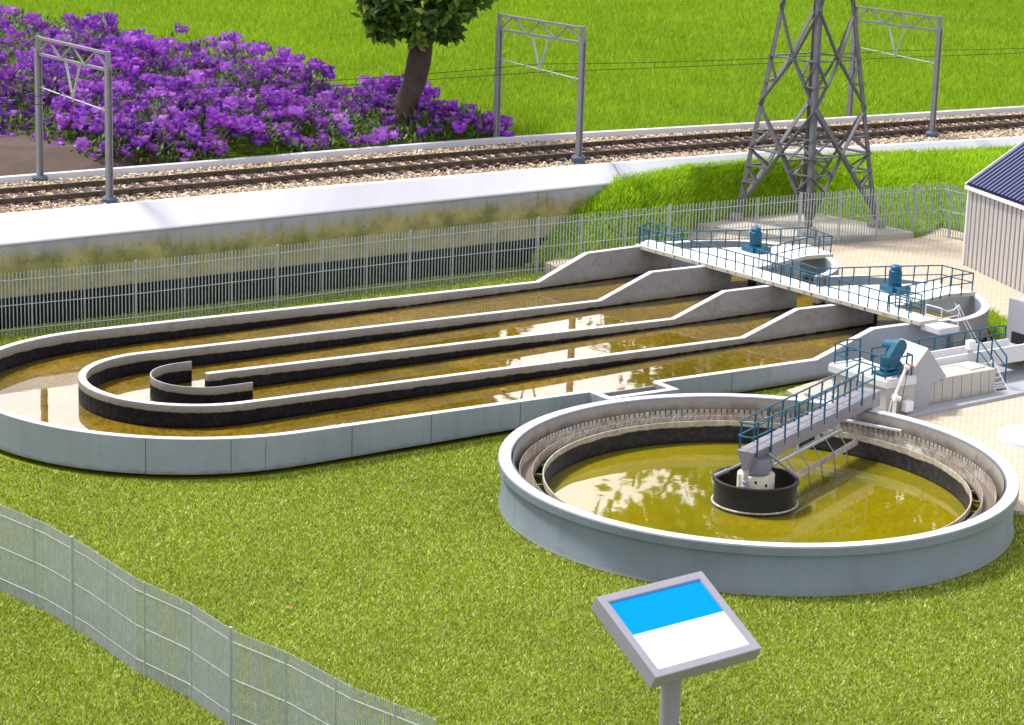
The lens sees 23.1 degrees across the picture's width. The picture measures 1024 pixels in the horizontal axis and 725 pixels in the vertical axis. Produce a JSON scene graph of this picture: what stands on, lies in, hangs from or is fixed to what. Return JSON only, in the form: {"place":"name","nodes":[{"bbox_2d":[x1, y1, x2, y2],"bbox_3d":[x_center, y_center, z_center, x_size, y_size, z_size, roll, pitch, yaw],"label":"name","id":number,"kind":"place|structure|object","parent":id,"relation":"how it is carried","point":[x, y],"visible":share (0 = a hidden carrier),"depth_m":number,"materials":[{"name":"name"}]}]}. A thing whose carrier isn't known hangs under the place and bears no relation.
{"place":"outdoors","nodes":[
{"label":"outdoors","id":0,"kind":"place"},
{"bbox_2d":[0,266,1023,724],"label":"turf","id":1,"kind":"structure","parent":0,"point":[236,477],"depth_m":5.33,"materials":[{"name":"green plant"}]},
{"bbox_2d":[0,504,435,724],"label":"fence","id":2,"kind":"object","parent":1,"relation":"on","point":[106,593],"visible":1,"depth_m":4.65,"materials":[{"name":"metal"}]},
{"bbox_2d":[0,182,966,336],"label":"picket fence","id":3,"kind":"object","parent":1,"relation":"on","point":[409,238],"visible":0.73,"depth_m":7.88,"materials":[{"name":"metal"}]},
{"bbox_2d":[0,240,989,475],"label":"aeration tank","id":4,"kind":"object","parent":1,"relation":"on","point":[258,391],"visible":0.81,"depth_m":6.82,"materials":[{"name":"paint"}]},
{"bbox_2d":[636,222,978,342],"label":"walkway bridge","id":5,"kind":"structure","parent":4,"relation":"on","point":[753,267],"depth_m":7.50,"materials":[{"name":"concrete"}]},
{"bbox_2d":[741,226,769,253],"bbox_3d":[0.769,-0.387,7.895,0.056,0.080,0.078,-9,18,-34],"label":"aerator motor","id":6,"kind":"object","parent":5,"relation":"on","point":[754,245],"visible":0.98,"depth_m":7.88,"materials":[{"name":"teal paint"}]},
{"bbox_2d":[879,264,910,293],"bbox_3d":[1.134,-0.249,7.416,0.056,0.080,0.078,-9,18,-34],"label":"aerator motor","id":7,"kind":"object","parent":5,"relation":"on","point":[894,280],"visible":0.98,"depth_m":7.40,"materials":[{"name":"teal paint"}]},
{"bbox_2d":[591,571,761,724],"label":"information sign","id":8,"kind":"object","parent":1,"relation":"on","point":[668,635],"visible":1,"depth_m":4.37,"materials":[{"name":"metal"}]},
{"bbox_2d":[498,393,1019,596],"bbox_3d":[0.563,0.290,5.812,1.194,0.123,1.194,2,15,0],"label":"clarifier","id":9,"kind":"object","parent":1,"relation":"on","point":[634,488],"visible":0.97,"depth_m":5.79,"materials":[{"name":"grey concrete"}]},
{"bbox_2d":[714,363,880,491],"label":"scraper bridge","id":10,"kind":"structure","parent":9,"relation":"attached to","point":[757,456],"depth_m":5.96,"materials":[{"name":"paint"}]},
{"bbox_2d":[0,0,1023,161],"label":"lawn","id":11,"kind":"structure","parent":0,"point":[235,151],"depth_m":10.64,"materials":[{"name":"green plant"}]},
{"bbox_2d":[0,116,228,175],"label":"soil bank","id":12,"kind":"structure","parent":11,"relation":"on","point":[17,154],"depth_m":8.12,"materials":[{"name":"soil"}]},
{"bbox_2d":[0,4,514,164],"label":"flower bed","id":13,"kind":"object","parent":11,"relation":"on","point":[139,58],"visible":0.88,"depth_m":8.71,"materials":[{"name":"purple plant"}]},
{"bbox_2d":[351,0,498,136],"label":"tree","id":14,"kind":"object","parent":11,"relation":"on","point":[417,26],"visible":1,"depth_m":8.73,"materials":[{"name":"green plant"}]},
{"bbox_2d":[0,111,1023,213],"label":"ballast bed","id":15,"kind":"object","parent":11,"relation":"on","point":[270,186],"visible":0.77,"depth_m":8.22,"materials":[{"name":"gravel"}]},
{"bbox_2d":[33,35,117,203],"bbox_3d":[-1.336,-0.740,7.644,0.048,0.465,0.454,-11,19,-39],"label":"catenary portal","id":16,"kind":"object","parent":15,"relation":"on","point":[109,197],"visible":0.88,"depth_m":7.59,"materials":[{"name":"metal"}]},
{"bbox_2d":[0,48,1023,99],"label":"overhead wire","id":17,"kind":"object","parent":16,"relation":"hanging from","point":[481,69],"visible":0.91,"depth_m":8.39,"materials":[{"name":"black metal"}]},
{"bbox_2d":[0,52,1014,107],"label":"overhead wire","id":18,"kind":"object","parent":17,"relation":"attached to","point":[461,77],"visible":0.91,"depth_m":8.33,"materials":[{"name":"black metal"}]},
{"bbox_2d":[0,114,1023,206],"bbox_3d":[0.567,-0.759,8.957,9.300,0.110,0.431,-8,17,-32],"label":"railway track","id":19,"kind":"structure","parent":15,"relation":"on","point":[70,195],"depth_m":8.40,"materials":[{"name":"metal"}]},
{"bbox_2d":[0,106,1023,183],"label":"railway kerb","id":20,"kind":"structure","parent":15,"relation":"on","point":[288,156],"depth_m":8.68,"materials":[{"name":"grey concrete"}]},
{"bbox_2d":[491,13,585,164],"bbox_3d":[0.091,-0.940,8.588,0.048,0.465,0.457,-12,20,-42],"label":"catenary portal","id":21,"kind":"object","parent":15,"relation":"on","point":[577,157],"visible":0.91,"depth_m":8.52,"materials":[{"name":"metal"}]},
{"bbox_2d":[846,5,942,137],"bbox_3d":[1.461,-1.114,9.610,0.438,0.465,0.048,15,20,42],"label":"catenary portal","id":22,"kind":"object","parent":15,"relation":"on","point":[931,132],"visible":0.79,"depth_m":9.52,"materials":[{"name":"metal"}]},
{"bbox_2d":[530,151,1000,265],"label":"embankment","id":23,"kind":"structure","parent":0,"point":[774,194],"depth_m":8.47,"materials":[{"name":"green plant"}]},
{"bbox_2d":[528,141,1016,265],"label":"embankment grass","id":24,"kind":"structure","parent":23,"relation":"on","point":[690,184],"depth_m":8.78,"materials":[{"name":"green plant"}]},
{"bbox_2d":[610,136,1023,178],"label":"railway kerb","id":25,"kind":"structure","parent":23,"relation":"on","point":[627,167],"depth_m":8.93,"materials":[{"name":"grey concrete"}]},
{"bbox_2d":[545,227,1023,515],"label":"paving","id":26,"kind":"structure","parent":0,"point":[984,423],"depth_m":8.10,"materials":[{"name":"brick"}]},
{"bbox_2d":[696,212,913,244],"bbox_3d":[1.009,-0.430,8.657,0.558,0.070,0.500,-10,19,-38],"label":"pylon pad","id":27,"kind":"object","parent":26,"relation":"on","point":[897,235],"visible":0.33,"depth_m":8.63,"materials":[{"name":"concrete"}]},
{"bbox_2d":[726,0,884,236],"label":"lattice pylon","id":28,"kind":"object","parent":27,"relation":"on","point":[808,182],"visible":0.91,"depth_m":8.58,"materials":[{"name":"metal"}]},
{"bbox_2d":[826,381,842,400],"bbox_3d":[0.852,0.084,6.640,0.049,0.074,0.030,-9,18,-34],"label":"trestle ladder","id":29,"kind":"object","parent":26,"relation":"on","point":[835,395],"visible":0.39,"depth_m":6.64,"materials":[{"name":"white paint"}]},
{"bbox_2d":[888,364,913,412],"bbox_3d":[1.009,0.080,6.529,0.028,0.147,0.079,15,20,41],"label":"winch crane","id":30,"kind":"object","parent":26,"relation":"on","point":[895,397],"visible":0.88,"depth_m":6.53,"materials":[{"name":"white paint"}]},
{"bbox_2d":[804,361,1023,417],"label":"plinth slab","id":31,"kind":"structure","parent":26,"relation":"on","point":[1015,379],"depth_m":6.76,"materials":[{"name":"grey concrete"}]},
{"bbox_2d":[901,400,913,414],"bbox_3d":[1.033,0.128,6.570,0.028,0.058,0.020,-9,18,-34],"label":"utility box","id":32,"kind":"object","parent":31,"relation":"on","point":[907,407],"visible":0.91,"depth_m":6.56,"materials":[{"name":"white paint"}]},
{"bbox_2d":[828,338,995,412],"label":"pump house","id":33,"kind":"structure","parent":31,"relation":"on","point":[929,380],"depth_m":6.65,"materials":[{"name":"concrete"}]},
{"bbox_2d":[834,338,912,378],"bbox_3d":[0.953,-0.007,6.633,0.098,0.068,0.205,-10,19,-37],"label":"handrail","id":34,"kind":"object","parent":33,"relation":"on","point":[860,351],"visible":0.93,"depth_m":6.60,"materials":[{"name":"blue metal"}]},
{"bbox_2d":[873,338,906,376],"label":"belt drive","id":35,"kind":"structure","parent":33,"relation":"on","point":[895,347],"depth_m":6.58,"materials":[{"name":"teal paint"}]},
{"bbox_2d":[930,331,1023,366],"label":"water flume","id":36,"kind":"object","parent":31,"relation":"on","point":[1013,349],"visible":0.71,"depth_m":6.93,"materials":[{"name":"white concrete"}]},
{"bbox_2d":[870,325,1006,361],"bbox_3d":[1.174,-0.046,6.910,0.506,0.062,0.013,-8,18,-33],"label":"handrail","id":37,"kind":"object","parent":36,"relation":"attached to","point":[965,332],"visible":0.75,"depth_m":6.94,"materials":[{"name":"blue metal"}]},
{"bbox_2d":[965,339,975,352],"bbox_3d":[1.252,-0.043,6.859,0.024,0.037,0.018,-9,18,-34],"label":"control box","id":38,"kind":"object","parent":36,"relation":"on","point":[970,344],"visible":1,"depth_m":6.85,"materials":[{"name":"white paint"}]},
{"bbox_2d":[976,339,1007,391],"bbox_3d":[1.312,0.008,6.842,0.057,0.126,0.077,-9,18,-34],"label":"stair","id":39,"kind":"object","parent":31,"relation":"on","point":[1002,381],"visible":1,"depth_m":6.85,"materials":[{"name":"grey metal"}]},
{"bbox_2d":[962,140,1023,292],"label":"metal shed","id":40,"kind":"structure","parent":26,"relation":"on","point":[993,244],"depth_m":8.11,"materials":[{"name":"white paint"}]},
{"bbox_2d":[997,425,1023,448],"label":"round cover","id":41,"kind":"object","parent":26,"relation":"on","point":[1012,435],"visible":1,"depth_m":6.39,"materials":[{"name":"white concrete"}]},
{"bbox_2d":[1006,295,1023,341],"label":"concrete block","id":42,"kind":"structure","parent":26,"relation":"on","point":[1015,321],"depth_m":7.11,"materials":[{"name":"white concrete"}]},
{"bbox_2d":[988,307,1022,363],"bbox_3d":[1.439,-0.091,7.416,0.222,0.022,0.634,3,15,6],"label":"patch grass","id":43,"kind":"structure","parent":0,"point":[998,323],"depth_m":7.53,"materials":[{"name":"green plant"}]},
{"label":"ground","id":44,"kind":"structure","parent":0,"visible":0},
{"bbox_2d":[0,162,619,329],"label":"retaining wall","id":45,"kind":"structure","parent":44,"relation":"on","point":[98,235],"depth_m":7.69,"materials":[{"name":"grey concrete"}]}
]}

